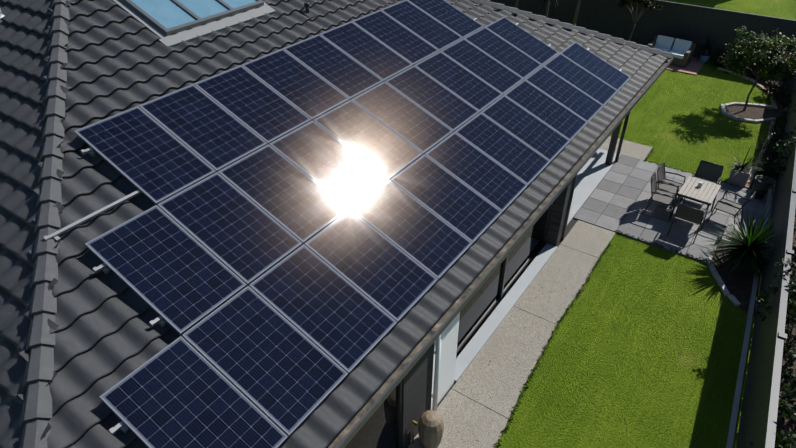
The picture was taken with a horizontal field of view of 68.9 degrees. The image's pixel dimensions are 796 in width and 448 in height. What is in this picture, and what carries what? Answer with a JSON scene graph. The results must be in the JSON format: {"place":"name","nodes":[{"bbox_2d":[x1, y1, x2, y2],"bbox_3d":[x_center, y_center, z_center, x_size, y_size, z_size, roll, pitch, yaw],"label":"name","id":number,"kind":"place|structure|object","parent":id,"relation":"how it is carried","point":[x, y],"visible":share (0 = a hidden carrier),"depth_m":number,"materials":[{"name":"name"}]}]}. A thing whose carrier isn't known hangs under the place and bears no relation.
{"place":"outdoors","nodes":[
{"label":"outdoors","id":0,"kind":"place"},
{"bbox_2d":[0,0,71,447],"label":"roof tiles","id":1,"kind":"structure","parent":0,"point":[23,80],"depth_m":7.64,"materials":[{"name":"grey tile"}]},
{"bbox_2d":[16,0,588,447],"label":"roof tiles","id":2,"kind":"object","parent":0,"point":[120,60],"visible":0.19,"depth_m":7.72,"materials":[{"name":"grey tile"}]},
{"bbox_2d":[299,2,313,18],"bbox_3d":[-1.835,-4.385,11.907,0.277,0.288,0.260,22,41,27],"label":"roof vent","id":3,"kind":"object","parent":2,"relation":"on","point":[306,12],"visible":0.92,"depth_m":11.88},
{"bbox_2d":[371,0,667,147],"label":"roof","id":4,"kind":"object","parent":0,"point":[639,67],"visible":0.31,"depth_m":14.75,"materials":[{"name":"grey tile"}]},
{"bbox_2d":[454,148,620,381],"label":"veranda slab","id":5,"kind":"structure","parent":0,"point":[593,172],"depth_m":12.33,"materials":[{"name":"white concrete"}]},
{"bbox_2d":[493,0,795,447],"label":"lawn","id":6,"kind":"structure","parent":0,"point":[645,345],"depth_m":10.99,"materials":[{"name":"green plant"}]},
{"bbox_2d":[328,0,552,447],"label":"house walls","id":7,"kind":"structure","parent":6,"relation":"on","point":[401,408],"depth_m":9.12,"materials":[{"name":"paint"}]},
{"bbox_2d":[432,334,441,410],"bbox_3d":[0.631,2.217,8.826,0.192,2.276,0.100,22,41,27],"label":"downpipe","id":8,"kind":"object","parent":7,"relation":"attached to","point":[437,351],"visible":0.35,"depth_m":8.86,"materials":[{"name":"white metal"}]},
{"bbox_2d":[546,178,573,245],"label":"stone column","id":9,"kind":"structure","parent":7,"relation":"attached to","point":[557,218],"depth_m":12.72,"materials":[{"name":"grey stone"}]},
{"bbox_3d":[-2.078,-6.053,18.612,18.902,0.002,6.604,22,41,27],"label":"soffit","id":10,"kind":"object","parent":7,"relation":"on","visible":0},
{"bbox_2d":[327,152,591,447],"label":"gutter fascia","id":11,"kind":"structure","parent":10,"relation":"on","point":[361,422],"depth_m":8.00,"materials":[{"name":"grey metal"}]},
{"bbox_2d":[8,0,585,447],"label":"roof underlay","id":12,"kind":"object","parent":11,"relation":"on","point":[444,312],"visible":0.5,"depth_m":8.28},
{"bbox_2d":[19,0,69,447],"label":"hip caps","id":13,"kind":"object","parent":12,"relation":"attached to","point":[36,415],"visible":0.96,"depth_m":6.71,"materials":[{"name":"tile"}]},
{"bbox_2d":[112,0,275,46],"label":"skylight","id":14,"kind":"object","parent":12,"relation":"on","point":[163,20],"visible":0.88,"depth_m":10.48,"materials":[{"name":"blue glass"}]},
{"bbox_2d":[43,18,476,241],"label":"panel rails","id":15,"kind":"object","parent":12,"relation":"on","point":[92,153],"visible":0.31,"depth_m":7.26,"materials":[{"name":"silver metal"}]},
{"bbox_2d":[74,106,215,204],"bbox_3d":[-3.505,-0.998,8.090,1.549,0.635,1.000,22,41,27],"label":"solar panel","id":16,"kind":"object","parent":15,"relation":"on","point":[148,156],"visible":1,"depth_m":8.05,"materials":[{"name":"blue glass"}]},
{"bbox_2d":[139,84,266,171],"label":"solar panel","id":17,"kind":"object","parent":15,"relation":"on","point":[210,132],"visible":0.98,"depth_m":8.74,"materials":[{"name":"blue glass"}]},
{"bbox_2d":[194,65,310,143],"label":"solar panel","id":18,"kind":"object","parent":15,"relation":"on","point":[256,105],"visible":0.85,"depth_m":9.42,"materials":[{"name":"blue glass"}]},
{"bbox_2d":[242,49,349,119],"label":"solar panel","id":19,"kind":"object","parent":15,"relation":"on","point":[299,85],"visible":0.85,"depth_m":10.11,"materials":[{"name":"blue glass"}]},
{"bbox_2d":[283,34,382,99],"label":"solar panel","id":20,"kind":"object","parent":15,"relation":"on","point":[345,74],"visible":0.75,"depth_m":10.79,"materials":[{"name":"blue glass"}]},
{"bbox_2d":[319,21,412,81],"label":"solar panel","id":21,"kind":"object","parent":15,"relation":"on","point":[369,52],"visible":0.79,"depth_m":11.48,"materials":[{"name":"blue glass"}]},
{"bbox_2d":[352,10,438,65],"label":"solar panel","id":22,"kind":"object","parent":15,"relation":"on","point":[408,45],"visible":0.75,"depth_m":12.17,"materials":[{"name":"blue glass"}]},
{"bbox_2d":[381,0,461,50],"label":"solar panel","id":23,"kind":"object","parent":15,"relation":"on","point":[430,30],"visible":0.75,"depth_m":12.85,"materials":[{"name":"blue glass"}]},
{"bbox_2d":[407,0,483,38],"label":"solar panel","id":24,"kind":"object","parent":15,"relation":"on","point":[454,19],"visible":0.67,"depth_m":13.50,"materials":[{"name":"blue glass"}]},
{"bbox_2d":[93,23,550,326],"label":"panel rails","id":25,"kind":"object","parent":12,"relation":"on","point":[104,268],"visible":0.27,"depth_m":6.73,"materials":[{"name":"silver metal"}]},
{"bbox_2d":[85,205,246,334],"bbox_3d":[-2.796,0.502,7.045,1.549,0.635,1.000,22,41,27],"label":"solar panel","id":26,"kind":"object","parent":25,"relation":"on","point":[179,279],"visible":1,"depth_m":7.00,"materials":[{"name":"blue glass"}]},
{"bbox_2d":[158,172,301,284],"bbox_3d":[-2.219,0.013,7.729,1.549,0.635,1.000,22,41,27],"label":"solar panel","id":27,"kind":"object","parent":25,"relation":"on","point":[235,230],"visible":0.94,"depth_m":7.69,"materials":[{"name":"blue glass"}]},
{"bbox_2d":[218,144,348,243],"bbox_3d":[-1.643,-0.477,8.414,1.549,0.635,1.000,22,41,27],"label":"solar panel","id":28,"kind":"object","parent":25,"relation":"on","point":[288,196],"visible":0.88,"depth_m":8.38,"materials":[{"name":"blue glass"}]},
{"bbox_2d":[269,120,388,208],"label":"solar panel","id":29,"kind":"object","parent":25,"relation":"on","point":[345,175],"visible":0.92,"depth_m":9.06,"materials":[{"name":"blue glass"}]},
{"bbox_2d":[313,100,422,178],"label":"solar panel","id":30,"kind":"object","parent":25,"relation":"on","point":[375,143],"visible":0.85,"depth_m":9.75,"materials":[{"name":"blue glass"}]},
{"bbox_2d":[351,82,452,153],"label":"solar panel","id":31,"kind":"object","parent":25,"relation":"on","point":[406,119],"visible":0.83,"depth_m":10.43,"materials":[{"name":"blue glass"}]},
{"bbox_2d":[385,66,478,131],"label":"solar panel","id":32,"kind":"object","parent":25,"relation":"on","point":[453,112],"visible":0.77,"depth_m":11.12,"materials":[{"name":"blue glass"}]},
{"bbox_2d":[414,51,502,111],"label":"solar panel","id":33,"kind":"object","parent":25,"relation":"on","point":[461,82],"visible":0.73,"depth_m":11.81,"materials":[{"name":"blue glass"}]},
{"bbox_2d":[441,38,522,94],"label":"solar panel","id":34,"kind":"object","parent":25,"relation":"on","point":[484,67],"visible":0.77,"depth_m":12.49,"materials":[{"name":"blue glass"}]},
{"bbox_2d":[464,27,541,79],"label":"solar panel","id":35,"kind":"object","parent":25,"relation":"on","point":[504,53],"visible":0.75,"depth_m":13.18,"materials":[{"name":"blue glass"}]},
{"bbox_2d":[486,17,558,65],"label":"solar panel","id":36,"kind":"object","parent":25,"relation":"on","point":[525,42],"visible":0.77,"depth_m":13.86,"materials":[{"name":"blue glass"}]},
{"bbox_2d":[109,48,621,434],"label":"panel rails","id":37,"kind":"object","parent":12,"relation":"on","point":[122,426],"visible":0.17,"depth_m":5.76,"materials":[{"name":"silver metal"}]},
{"bbox_2d":[100,336,287,447],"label":"solar panel","id":38,"kind":"object","parent":37,"relation":"on","point":[180,392],"visible":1,"depth_m":6.05,"materials":[{"name":"blue glass"}]},
{"bbox_2d":[182,286,347,435],"bbox_3d":[-1.510,1.513,6.684,1.549,0.635,1.000,22,41,27],"label":"solar panel","id":39,"kind":"object","parent":37,"relation":"on","point":[282,373],"visible":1,"depth_m":6.64,"materials":[{"name":"blue glass"}]},
{"bbox_2d":[249,244,396,373],"bbox_3d":[-0.933,1.024,7.368,1.549,0.635,1.000,22,41,27],"label":"solar panel","id":40,"kind":"object","parent":37,"relation":"on","point":[343,323],"visible":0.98,"depth_m":7.33,"materials":[{"name":"blue glass"}]},
{"bbox_2d":[304,210,437,321],"bbox_3d":[-0.357,0.534,8.053,1.549,0.635,1.000,22,41,27],"label":"solar panel","id":41,"kind":"object","parent":37,"relation":"on","point":[383,273],"visible":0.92,"depth_m":8.02,"materials":[{"name":"blue glass"}]},
{"bbox_2d":[351,180,471,278],"bbox_3d":[0.220,0.045,8.737,1.549,0.635,1.000,22,41,27],"label":"solar panel","id":42,"kind":"object","parent":37,"relation":"on","point":[428,240],"visible":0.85,"depth_m":8.70,"materials":[{"name":"blue glass"}]},
{"bbox_2d":[391,154,501,243],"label":"solar panel","id":43,"kind":"object","parent":37,"relation":"on","point":[456,204],"visible":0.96,"depth_m":9.39,"materials":[{"name":"blue glass"}]},
{"bbox_2d":[425,132,527,211],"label":"solar panel","id":44,"kind":"object","parent":37,"relation":"on","point":[481,174],"visible":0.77,"depth_m":10.07,"materials":[{"name":"blue glass"}]},
{"bbox_2d":[455,112,549,184],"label":"solar panel","id":45,"kind":"object","parent":37,"relation":"on","point":[507,150],"visible":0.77,"depth_m":10.76,"materials":[{"name":"blue glass"}]},
{"bbox_2d":[481,95,569,161],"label":"solar panel","id":46,"kind":"object","parent":37,"relation":"on","point":[543,139],"visible":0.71,"depth_m":11.45,"materials":[{"name":"blue glass"}]},
{"bbox_2d":[504,79,587,140],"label":"solar panel","id":47,"kind":"object","parent":37,"relation":"on","point":[561,119],"visible":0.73,"depth_m":12.13,"materials":[{"name":"blue glass"}]},
{"bbox_2d":[525,66,602,121],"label":"solar panel","id":48,"kind":"object","parent":37,"relation":"on","point":[570,97],"visible":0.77,"depth_m":12.82,"materials":[{"name":"blue glass"}]},
{"bbox_2d":[543,53,616,105],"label":"solar panel","id":49,"kind":"object","parent":37,"relation":"on","point":[582,79],"visible":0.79,"depth_m":13.50,"materials":[{"name":"blue glass"}]},
{"bbox_2d":[561,42,630,91],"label":"solar panel","id":50,"kind":"object","parent":37,"relation":"on","point":[597,66],"visible":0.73,"depth_m":14.19,"materials":[{"name":"blue glass"}]},
{"bbox_2d":[469,0,672,58],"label":"hip caps","id":51,"kind":"object","parent":12,"relation":"attached to","point":[531,15],"visible":0.96,"depth_m":15.44,"materials":[{"name":"tile"}]},
{"bbox_2d":[328,59,670,447],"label":"gutter grit","id":52,"kind":"object","parent":11,"relation":"attached to","point":[378,393],"visible":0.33,"depth_m":8.51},
{"bbox_2d":[407,136,652,447],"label":"concrete path","id":53,"kind":"structure","parent":6,"relation":"on","point":[479,414],"depth_m":10.70,"materials":[{"name":"beige concrete"}]},
{"bbox_2d":[412,420,417,443],"bbox_3d":[0.258,3.210,8.882,0.080,0.595,0.030,22,41,27],"label":"garden tap","id":54,"kind":"object","parent":53,"relation":"on","point":[414,422],"visible":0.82,"depth_m":8.84,"materials":[{"name":"gold metal"}]},
{"bbox_2d":[418,410,443,447],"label":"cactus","id":55,"kind":"object","parent":53,"relation":"on","point":[430,427],"visible":1,"depth_m":8.70,"materials":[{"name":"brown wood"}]},
{"bbox_2d":[456,173,728,441],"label":"leaf litter","id":56,"kind":"object","parent":53,"relation":"on","point":[572,295],"visible":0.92,"depth_m":11.87,"materials":[{"name":"brown plant"}]},
{"bbox_2d":[535,0,561,17],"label":"tree","id":57,"kind":"object","parent":6,"relation":"on","point":[549,1],"visible":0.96,"depth_m":23.95,"materials":[{"name":"plant"}]},
{"bbox_2d":[573,0,580,25],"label":"tree","id":58,"kind":"object","parent":6,"relation":"on","point":[576,13],"visible":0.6,"depth_m":22.76,"materials":[{"name":"brown plant"}]},
{"bbox_2d":[407,157,759,446],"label":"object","id":59,"kind":"object","parent":6,"relation":"on","point":[571,224],"depth_m":13.73,"materials":[{"name":"grey"}]},
{"bbox_2d":[561,111,630,240],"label":"veranda posts","id":60,"kind":"object","parent":59,"relation":"on","point":[612,146],"visible":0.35,"depth_m":15.64,"materials":[{"name":"black metal"}]},
{"bbox_2d":[584,58,672,156],"bbox_3d":[-1.982,-6.130,18.566,19.051,0.200,6.724,22,41,27],"label":"gutter","id":61,"kind":"object","parent":60,"relation":"on","point":[608,134],"visible":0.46,"depth_m":13.64,"materials":[{"name":"grey metal"}]},
{"bbox_2d":[573,155,772,263],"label":"patio pavers","id":62,"kind":"object","parent":59,"relation":"on","point":[605,205],"visible":0.67,"depth_m":14.24,"materials":[{"name":"grey stone"}]},
{"bbox_2d":[642,172,677,220],"bbox_3d":[6.354,-0.678,13.999,0.691,0.896,0.594,19,40,24],"label":"chair","id":63,"kind":"object","parent":62,"relation":"on","point":[659,195],"visible":0.94,"depth_m":13.97,"materials":[{"name":"black"}]},
{"bbox_2d":[649,162,685,201],"bbox_3d":[6.706,-0.967,14.403,0.691,0.896,0.594,24,42,30],"label":"chair","id":64,"kind":"object","parent":62,"relation":"on","point":[661,171],"visible":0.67,"depth_m":14.38,"materials":[{"name":"black"}]},
{"bbox_2d":[667,201,708,243],"bbox_3d":[6.643,-0.139,13.247,0.594,0.896,0.691,23,42,29],"label":"chair","id":65,"kind":"object","parent":62,"relation":"on","point":[691,215],"visible":1,"depth_m":12.99,"materials":[{"name":"black fabric"}]},
{"bbox_2d":[670,176,720,229],"bbox_3d":[7.117,-0.519,13.909,0.760,0.742,0.990,24,42,29],"label":"dining table","id":66,"kind":"object","parent":62,"relation":"on","point":[686,191],"visible":0.88,"depth_m":13.65,"materials":[{"name":"brown wood"}]},
{"bbox_2d":[683,160,723,200],"bbox_3d":[7.625,-1.009,14.463,0.594,0.896,0.691,23,42,29],"label":"chair back","id":67,"kind":"object","parent":62,"relation":"on","point":[712,172],"visible":0.48,"depth_m":14.49,"materials":[{"name":"black fabric"}]},
{"bbox_2d":[707,191,755,230],"bbox_3d":[7.822,-0.392,13.601,0.691,0.896,0.594,28,44,33],"label":"chair","id":68,"kind":"object","parent":62,"relation":"on","point":[731,207],"visible":0.98,"depth_m":13.61,"materials":[{"name":"black"}]},
{"bbox_2d":[750,175,772,198],"bbox_3d":[9.159,-0.920,14.674,0.400,0.502,0.400,22,41,27],"label":"plant pot","id":69,"kind":"object","parent":62,"relation":"on","point":[761,185],"visible":0.96,"depth_m":14.55,"materials":[{"name":"grey"}]},
{"bbox_2d":[618,0,662,40],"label":"tree","id":70,"kind":"object","parent":6,"relation":"on","point":[647,4],"visible":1,"depth_m":22.09,"materials":[{"name":"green plant"}]},
{"bbox_2d":[490,0,795,74],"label":"fence boards","id":71,"kind":"object","parent":6,"relation":"on","point":[696,24],"visible":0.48,"depth_m":23.07,"materials":[{"name":"paint"}]},
{"bbox_2d":[666,57,703,75],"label":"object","id":72,"kind":"object","parent":6,"relation":"on","point":[693,66],"visible":0.21,"depth_m":22.17,"materials":[{"name":"brown wood"}]},
{"bbox_2d":[647,35,695,67],"bbox_3d":[10.558,-6.742,22.522,1.550,0.837,0.800,26,43,31],"label":"outdoor sofa","id":73,"kind":"object","parent":72,"relation":"on","point":[681,50],"visible":0.69,"depth_m":22.33,"materials":[{"name":"fabric"}]},
{"bbox_2d":[700,54,709,63],"bbox_3d":[11.915,-6.416,22.580,0.340,0.322,0.340,22,41,27],"label":"blue pot","id":74,"kind":"object","parent":72,"relation":"on","point":[704,59],"visible":0.79,"depth_m":22.48,"materials":[{"name":"blue ceramic"}]},
{"bbox_2d":[693,34,719,58],"bbox_3d":[11.911,-6.940,22.280,1.178,1.059,1.308,22,41,27],"label":"potted palm","id":75,"kind":"object","parent":72,"relation":"on","point":[707,47],"visible":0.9,"depth_m":22.31,"materials":[{"name":"green plant"}]},
{"bbox_2d":[714,57,723,65],"bbox_3d":[12.356,-6.259,22.396,0.300,0.282,0.300,22,41,27],"label":"dark pot","id":76,"kind":"object","parent":6,"relation":"on","point":[717,62],"visible":0.42,"depth_m":22.34,"materials":[{"name":"grey ceramic"}]},
{"bbox_2d":[706,257,740,305],"bbox_3d":[6.748,1.189,12.156,0.183,0.076,1.486,1,36,1],"label":"garden edging","id":77,"kind":"object","parent":6,"relation":"on","point":[724,289],"visible":0.98,"depth_m":12.05,"materials":[{"name":"stone"}]},
{"bbox_2d":[712,49,734,66],"bbox_3d":[12.466,-6.327,22.104,0.905,0.842,0.947,22,41,27],"label":"shrub","id":78,"kind":"object","parent":6,"relation":"on","point":[722,64],"visible":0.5,"depth_m":22.08,"materials":[{"name":"green plant"}]},
{"bbox_2d":[712,241,762,315],"bbox_3d":[7.229,1.104,12.323,1.150,0.001,2.320,22,41,27],"label":"garden bed","id":79,"kind":"object","parent":6,"relation":"on","point":[740,289],"visible":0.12,"depth_m":12.23,"materials":[{"name":"brown soil"}]},
{"bbox_2d":[701,204,794,284],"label":"yucca plant","id":80,"kind":"object","parent":79,"relation":"on","point":[752,245],"visible":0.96,"depth_m":12.17,"materials":[{"name":"green plant"}]},
{"bbox_2d":[727,163,751,187],"bbox_3d":[8.968,-1.261,15.262,0.420,0.452,0.420,22,41,27],"label":"square grey pot","id":81,"kind":"object","parent":6,"relation":"on","point":[739,179],"visible":0.71,"depth_m":15.10,"materials":[{"name":"grey"}]},
{"bbox_2d":[722,144,762,179],"bbox_3d":[8.954,-1.565,15.029,1.084,1.079,1.111,-14,38,-18],"label":"spiky plant","id":82,"kind":"object","parent":81,"relation":"on","point":[742,165],"visible":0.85,"depth_m":15.06,"materials":[{"name":"green plant"}]},
{"bbox_2d":[717,67,776,108],"bbox_3d":[12.639,-4.891,20.657,0.730,0.080,3.712,-2,36,-3],"label":"bed edge","id":83,"kind":"object","parent":6,"relation":"on","point":[774,104],"visible":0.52,"depth_m":21.04,"materials":[{"name":"brick"}]},
{"bbox_2d":[726,189,771,447],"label":"mow strip","id":84,"kind":"object","parent":6,"relation":"on","point":[732,425],"visible":0.8,"depth_m":10.43,"materials":[{"name":"grey concrete"}]},
{"bbox_2d":[717,63,790,195],"bbox_3d":[11.089,-3.495,18.754,2.721,0.001,9.659,20,40,26],"label":"garden bed","id":85,"kind":"object","parent":6,"relation":"on","point":[753,112],"visible":0.12,"depth_m":19.08,"materials":[{"name":"brown soil"}]},
{"bbox_2d":[720,102,775,122],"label":"bed stones","id":86,"kind":"object","parent":85,"relation":"on","point":[725,113],"visible":0.98,"depth_m":18.80,"materials":[{"name":"grey stone"}]},
{"bbox_2d":[746,64,760,79],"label":"shrub","id":87,"kind":"object","parent":85,"relation":"on","point":[755,78],"visible":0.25,"depth_m":21.22,"materials":[{"name":"green plant"}]},
{"bbox_2d":[719,26,795,110],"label":"garden tree","id":88,"kind":"object","parent":85,"relation":"on","point":[768,56],"visible":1,"depth_m":17.67,"materials":[{"name":"green plant"}]},
{"bbox_2d":[744,120,774,188],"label":"bed edge bricks","id":89,"kind":"object","parent":85,"relation":"on","point":[749,181],"visible":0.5,"depth_m":16.25,"materials":[{"name":"grey brick"}]},
{"bbox_2d":[752,157,780,183],"bbox_3d":[9.745,-1.408,15.297,0.652,0.726,0.688,22,41,27],"label":"shrub","id":90,"kind":"object","parent":85,"relation":"on","point":[775,173],"visible":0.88,"depth_m":15.19,"materials":[{"name":"green plant"}]},
{"bbox_2d":[760,146,783,166],"bbox_3d":[10.308,-1.815,16.018,0.662,0.779,0.635,-13,37,-17],"label":"shrub","id":91,"kind":"object","parent":85,"relation":"on","point":[773,156],"visible":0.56,"depth_m":15.89,"materials":[{"name":"green plant"}]},
{"bbox_2d":[761,80,784,98],"bbox_3d":[12.751,-4.571,19.805,0.655,0.773,0.834,22,41,27],"label":"shrub","id":92,"kind":"object","parent":85,"relation":"on","point":[772,85],"visible":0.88,"depth_m":19.74,"materials":[{"name":"green plant"}]},
{"bbox_2d":[761,128,788,158],"bbox_3d":[10.587,-2.220,16.236,0.702,1.017,1.043,22,41,27],"label":"shrub","id":93,"kind":"object","parent":85,"relation":"on","point":[782,134],"visible":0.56,"depth_m":16.12,"materials":[{"name":"green plant"}]},
{"bbox_2d":[770,120,786,143],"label":"shrub","id":94,"kind":"object","parent":85,"relation":"on","point":[778,129],"visible":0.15,"depth_m":17.18,"materials":[{"name":"green plant"}]},
{"bbox_2d":[767,83,791,107],"bbox_3d":[12.829,-4.267,19.384,0.937,0.916,0.706,-15,38,-20],"label":"shrub","id":95,"kind":"object","parent":85,"relation":"on","point":[782,91],"visible":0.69,"depth_m":19.28,"materials":[{"name":"green plant"}]},
{"bbox_2d":[777,65,794,87],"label":"shrub","id":96,"kind":"object","parent":85,"relation":"on","point":[790,75],"visible":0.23,"depth_m":20.55,"materials":[{"name":"green plant"}]},
{"bbox_2d":[749,147,770,175],"bbox_3d":[9.836,-1.494,15.693,1.236,1.022,1.149,-11,37,-14],"label":"shrub","id":97,"kind":"object","parent":6,"relation":"on","point":[762,161],"visible":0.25,"depth_m":15.77,"materials":[{"name":"green plant"}]},
{"bbox_2d":[752,133,770,152],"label":"shrub","id":98,"kind":"object","parent":6,"relation":"on","point":[761,147],"visible":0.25,"depth_m":16.86,"materials":[{"name":"green plant"}]},
{"bbox_2d":[736,71,795,447],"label":"fence slats","id":99,"kind":"object","parent":6,"relation":"on","point":[758,419],"visible":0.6,"depth_m":9.75,"materials":[{"name":"paint"}]},
{"bbox_2d":[765,116,783,132],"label":"shrub","id":100,"kind":"object","parent":6,"relation":"on","point":[774,126],"visible":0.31,"depth_m":17.71,"materials":[{"name":"green plant"}]},
{"bbox_2d":[776,215,795,447],"bbox_3d":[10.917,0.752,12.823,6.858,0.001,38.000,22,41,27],"label":"hedge","id":101,"kind":"object","parent":6,"relation":"on","point":[787,426],"depth_m":10.09,"materials":[{"name":"green plant"}]},
{"bbox_2d":[749,387,795,447],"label":"neighbour shrub","id":102,"kind":"object","parent":101,"relation":"on","point":[787,443],"visible":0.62,"depth_m":7.97,"materials":[{"name":"green plant"}]},
{"bbox_2d":[756,258,795,354],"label":"neighbour shrub","id":103,"kind":"object","parent":101,"relation":"on","point":[789,311],"visible":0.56,"depth_m":10.09,"materials":[{"name":"green plant"}]},
{"bbox_2d":[773,125,795,175],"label":"neighbour shrub","id":104,"kind":"object","parent":101,"relation":"on","point":[781,167],"visible":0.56,"depth_m":14.42,"materials":[{"name":"green plant"}]},
{"bbox_2d":[779,342,795,421],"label":"neighbour shrub","id":105,"kind":"object","parent":101,"relation":"on","point":[787,381],"depth_m":9.01,"materials":[{"name":"green plant"}]},
{"bbox_2d":[790,238,795,272],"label":"neighbour shrub","id":106,"kind":"object","parent":101,"relation":"on","point":[794,249],"visible":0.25,"depth_m":11.25,"materials":[{"name":"green plant"}]}
]}

